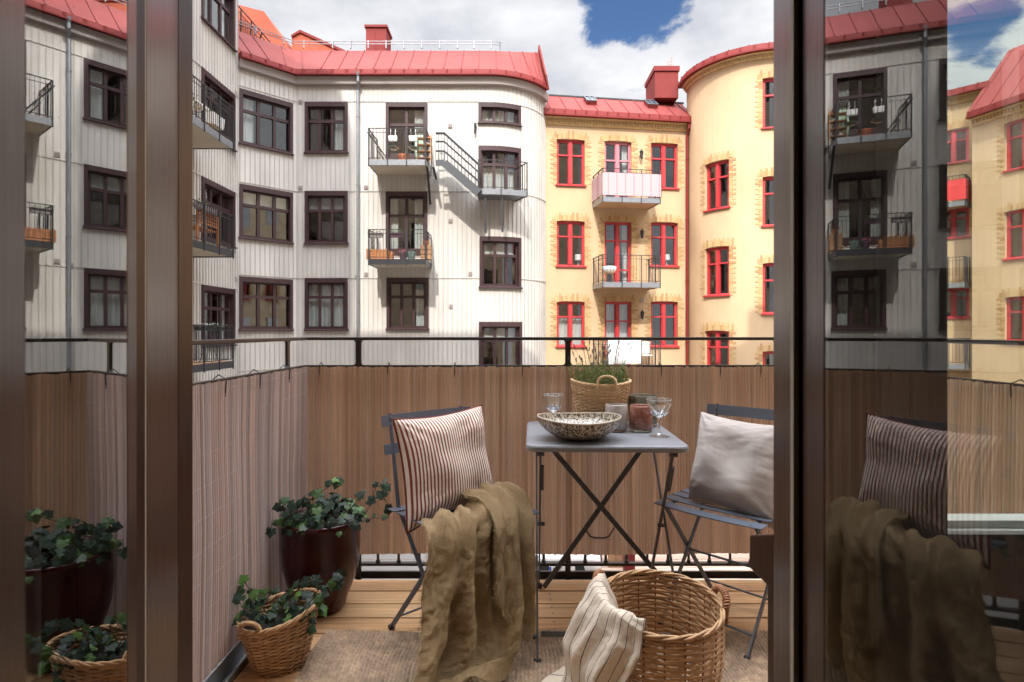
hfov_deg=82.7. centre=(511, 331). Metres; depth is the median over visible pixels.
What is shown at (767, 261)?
window
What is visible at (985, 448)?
reed screen
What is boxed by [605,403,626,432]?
candle holder
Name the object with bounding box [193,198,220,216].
planter box
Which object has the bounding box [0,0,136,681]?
door leaf
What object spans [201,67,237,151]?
window
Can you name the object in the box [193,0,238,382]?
grey wing
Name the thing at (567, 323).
window
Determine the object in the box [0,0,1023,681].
home building
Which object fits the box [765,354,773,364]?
window
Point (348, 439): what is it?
reed screen
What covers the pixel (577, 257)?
table lamp
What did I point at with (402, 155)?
flower pot
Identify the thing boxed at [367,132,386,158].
deck chair
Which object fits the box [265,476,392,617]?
ivy planter
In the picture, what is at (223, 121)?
planter box
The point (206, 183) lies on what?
window
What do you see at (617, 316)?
balcony door
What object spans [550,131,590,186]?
window
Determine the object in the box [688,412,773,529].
linen pillow
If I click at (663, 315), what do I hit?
window
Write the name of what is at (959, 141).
window
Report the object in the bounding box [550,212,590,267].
window
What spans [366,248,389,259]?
planter box
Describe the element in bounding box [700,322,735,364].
window
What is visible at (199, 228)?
garden bench
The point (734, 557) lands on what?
building
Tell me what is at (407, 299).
window
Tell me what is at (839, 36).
door leaf
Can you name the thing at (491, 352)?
window
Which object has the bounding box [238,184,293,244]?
window
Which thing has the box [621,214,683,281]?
window
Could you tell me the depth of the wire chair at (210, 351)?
15.66 m
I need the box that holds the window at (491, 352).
[479,322,521,364]
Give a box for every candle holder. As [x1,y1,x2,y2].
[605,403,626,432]
[628,394,656,426]
[630,404,652,432]
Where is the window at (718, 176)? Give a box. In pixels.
[700,150,735,212]
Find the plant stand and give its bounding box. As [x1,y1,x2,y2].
[420,244,431,259]
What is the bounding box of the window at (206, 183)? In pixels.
[201,176,237,248]
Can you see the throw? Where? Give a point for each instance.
(478, 608)
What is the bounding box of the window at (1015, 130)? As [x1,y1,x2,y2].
[997,111,1023,172]
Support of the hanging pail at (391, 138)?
hanging from the grey building at (322, 189)
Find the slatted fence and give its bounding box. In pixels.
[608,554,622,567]
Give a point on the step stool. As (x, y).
(390, 253)
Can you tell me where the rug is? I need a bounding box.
[294,629,767,681]
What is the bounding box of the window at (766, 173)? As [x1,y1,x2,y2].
[755,167,773,226]
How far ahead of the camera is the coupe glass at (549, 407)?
2.35 m
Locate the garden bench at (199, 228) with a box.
[193,210,218,246]
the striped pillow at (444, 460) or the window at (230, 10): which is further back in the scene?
the window at (230, 10)
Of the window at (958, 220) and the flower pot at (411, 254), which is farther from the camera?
the window at (958, 220)
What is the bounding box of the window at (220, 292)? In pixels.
[201,284,237,347]
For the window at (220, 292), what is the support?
in the grey wing
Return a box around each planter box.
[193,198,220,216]
[193,322,224,329]
[206,109,224,129]
[366,248,389,259]
[367,229,382,237]
[389,226,402,237]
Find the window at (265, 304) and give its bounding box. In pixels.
[238,276,293,330]
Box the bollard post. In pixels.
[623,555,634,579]
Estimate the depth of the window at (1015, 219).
20.62 m
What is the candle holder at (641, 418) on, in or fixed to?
on the bistro table at (540, 440)
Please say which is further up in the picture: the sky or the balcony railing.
the sky
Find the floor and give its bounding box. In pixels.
[233,580,767,681]
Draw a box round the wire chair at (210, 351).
[199,344,218,361]
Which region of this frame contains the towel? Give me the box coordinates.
[541,573,646,681]
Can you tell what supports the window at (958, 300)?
in the yellow building at (637, 190)
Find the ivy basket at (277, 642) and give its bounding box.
[231,569,346,676]
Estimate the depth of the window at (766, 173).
20.57 m
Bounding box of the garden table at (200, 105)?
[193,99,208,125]
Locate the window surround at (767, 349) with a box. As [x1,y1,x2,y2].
[755,342,773,364]
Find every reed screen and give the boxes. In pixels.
[193,365,307,681]
[307,362,773,560]
[947,378,1023,513]
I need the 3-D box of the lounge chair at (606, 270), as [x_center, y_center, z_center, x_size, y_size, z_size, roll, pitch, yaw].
[3.657,-2.128,21.945,0.560,0.632,0.552,0,0,0]
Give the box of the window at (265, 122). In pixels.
[238,88,293,155]
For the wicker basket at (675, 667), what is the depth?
1.73 m
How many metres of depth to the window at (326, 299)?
20.59 m
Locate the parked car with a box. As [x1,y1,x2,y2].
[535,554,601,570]
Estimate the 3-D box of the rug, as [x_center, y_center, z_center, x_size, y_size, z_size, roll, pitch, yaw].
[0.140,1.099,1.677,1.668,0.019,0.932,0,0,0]
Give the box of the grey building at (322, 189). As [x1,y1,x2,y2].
[238,5,548,374]
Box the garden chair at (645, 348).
[642,342,651,355]
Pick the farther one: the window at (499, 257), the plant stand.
the window at (499, 257)
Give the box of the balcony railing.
[193,337,1023,681]
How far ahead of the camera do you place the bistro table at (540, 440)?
2.19 m
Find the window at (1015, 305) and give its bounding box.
[997,287,1023,339]
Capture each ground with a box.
[354,553,591,579]
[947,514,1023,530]
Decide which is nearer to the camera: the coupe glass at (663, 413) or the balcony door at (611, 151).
the coupe glass at (663, 413)
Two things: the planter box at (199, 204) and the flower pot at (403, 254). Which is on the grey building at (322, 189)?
the flower pot at (403, 254)
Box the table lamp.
[575,254,580,264]
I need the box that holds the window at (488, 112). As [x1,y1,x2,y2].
[477,102,522,126]
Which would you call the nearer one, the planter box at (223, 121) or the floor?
the floor
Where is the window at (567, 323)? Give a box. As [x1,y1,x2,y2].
[550,293,590,347]
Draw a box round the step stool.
[388,251,393,258]
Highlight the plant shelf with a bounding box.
[417,134,431,162]
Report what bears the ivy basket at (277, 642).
on the floor
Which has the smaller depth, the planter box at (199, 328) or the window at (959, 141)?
the planter box at (199, 328)
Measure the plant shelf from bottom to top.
0.900 m
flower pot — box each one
[397,145,408,158]
[399,248,405,258]
[407,249,415,258]
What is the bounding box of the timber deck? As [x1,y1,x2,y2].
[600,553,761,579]
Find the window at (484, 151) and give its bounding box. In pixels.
[478,145,520,189]
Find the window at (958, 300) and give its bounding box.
[947,280,971,318]
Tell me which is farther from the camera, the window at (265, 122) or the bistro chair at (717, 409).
the window at (265, 122)
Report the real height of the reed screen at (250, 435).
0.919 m
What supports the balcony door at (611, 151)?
in the yellow building at (637, 190)
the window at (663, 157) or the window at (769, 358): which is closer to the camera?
the window at (769, 358)
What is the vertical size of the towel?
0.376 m
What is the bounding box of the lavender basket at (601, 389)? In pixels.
[567,340,631,412]
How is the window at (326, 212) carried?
in the grey building at (322, 189)
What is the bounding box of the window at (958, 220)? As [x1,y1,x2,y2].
[947,199,971,238]
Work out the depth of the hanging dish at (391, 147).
19.30 m
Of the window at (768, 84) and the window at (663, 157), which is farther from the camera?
the window at (663, 157)
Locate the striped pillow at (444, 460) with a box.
[392,404,492,533]
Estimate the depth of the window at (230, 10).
18.58 m
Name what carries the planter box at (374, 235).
attached to the grey building at (322, 189)
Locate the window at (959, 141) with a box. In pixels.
[947,119,971,164]
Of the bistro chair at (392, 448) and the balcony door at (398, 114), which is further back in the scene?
the balcony door at (398, 114)
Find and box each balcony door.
[386,102,426,158]
[386,191,426,254]
[578,133,637,231]
[578,213,637,304]
[578,293,637,364]
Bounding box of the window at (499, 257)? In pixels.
[479,236,522,288]
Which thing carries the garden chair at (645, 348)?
on the yellow building at (637, 190)
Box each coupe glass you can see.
[543,393,563,412]
[646,398,671,437]
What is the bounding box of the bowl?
[537,412,621,440]
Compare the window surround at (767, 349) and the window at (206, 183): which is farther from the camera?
the window surround at (767, 349)
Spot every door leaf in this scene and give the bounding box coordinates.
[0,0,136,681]
[803,0,875,681]
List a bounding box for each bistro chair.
[381,406,539,639]
[654,403,773,659]
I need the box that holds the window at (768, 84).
[755,68,773,129]
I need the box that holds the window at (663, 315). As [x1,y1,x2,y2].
[645,293,683,347]
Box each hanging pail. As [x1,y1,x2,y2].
[388,129,397,141]
[409,129,416,141]
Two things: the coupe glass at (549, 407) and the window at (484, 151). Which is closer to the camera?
the coupe glass at (549, 407)
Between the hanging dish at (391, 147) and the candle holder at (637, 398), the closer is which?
the candle holder at (637, 398)
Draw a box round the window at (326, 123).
[304,102,348,153]
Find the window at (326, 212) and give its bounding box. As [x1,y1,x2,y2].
[304,191,348,244]
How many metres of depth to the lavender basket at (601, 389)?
2.41 m
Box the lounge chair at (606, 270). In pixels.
[603,266,615,281]
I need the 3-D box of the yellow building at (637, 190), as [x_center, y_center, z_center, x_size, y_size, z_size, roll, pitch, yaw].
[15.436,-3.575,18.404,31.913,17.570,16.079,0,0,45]
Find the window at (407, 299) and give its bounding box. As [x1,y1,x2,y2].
[386,278,428,329]
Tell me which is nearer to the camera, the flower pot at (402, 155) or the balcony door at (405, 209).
the flower pot at (402, 155)
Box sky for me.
[238,0,1023,115]
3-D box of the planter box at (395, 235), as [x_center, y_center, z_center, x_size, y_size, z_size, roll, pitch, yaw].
[-3.825,-3.304,19.300,0.489,0.373,0.160,0,0,0]
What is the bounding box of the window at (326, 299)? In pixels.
[304,278,348,330]
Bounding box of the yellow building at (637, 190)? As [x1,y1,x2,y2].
[543,42,1023,383]
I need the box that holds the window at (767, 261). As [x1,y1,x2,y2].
[755,254,773,314]
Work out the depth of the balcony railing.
2.64 m
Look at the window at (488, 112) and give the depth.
20.66 m
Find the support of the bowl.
on the bistro table at (540, 440)
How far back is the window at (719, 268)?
21.84 m
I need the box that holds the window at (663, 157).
[621,135,683,196]
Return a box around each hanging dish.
[388,145,398,150]
[408,146,418,150]
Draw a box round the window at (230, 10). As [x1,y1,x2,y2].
[201,0,237,51]
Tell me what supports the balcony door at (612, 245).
in the yellow building at (637, 190)
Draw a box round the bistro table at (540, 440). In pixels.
[526,421,691,663]
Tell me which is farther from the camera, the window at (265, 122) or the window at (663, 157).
the window at (663, 157)
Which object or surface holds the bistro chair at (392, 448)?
on the rug
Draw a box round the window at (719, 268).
[700,237,735,296]
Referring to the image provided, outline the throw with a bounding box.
[412,481,535,681]
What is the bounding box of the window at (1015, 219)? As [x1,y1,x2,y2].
[997,200,1023,260]
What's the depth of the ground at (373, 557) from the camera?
12.89 m
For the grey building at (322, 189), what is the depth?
20.50 m
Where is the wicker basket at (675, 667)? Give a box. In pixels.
[592,569,730,681]

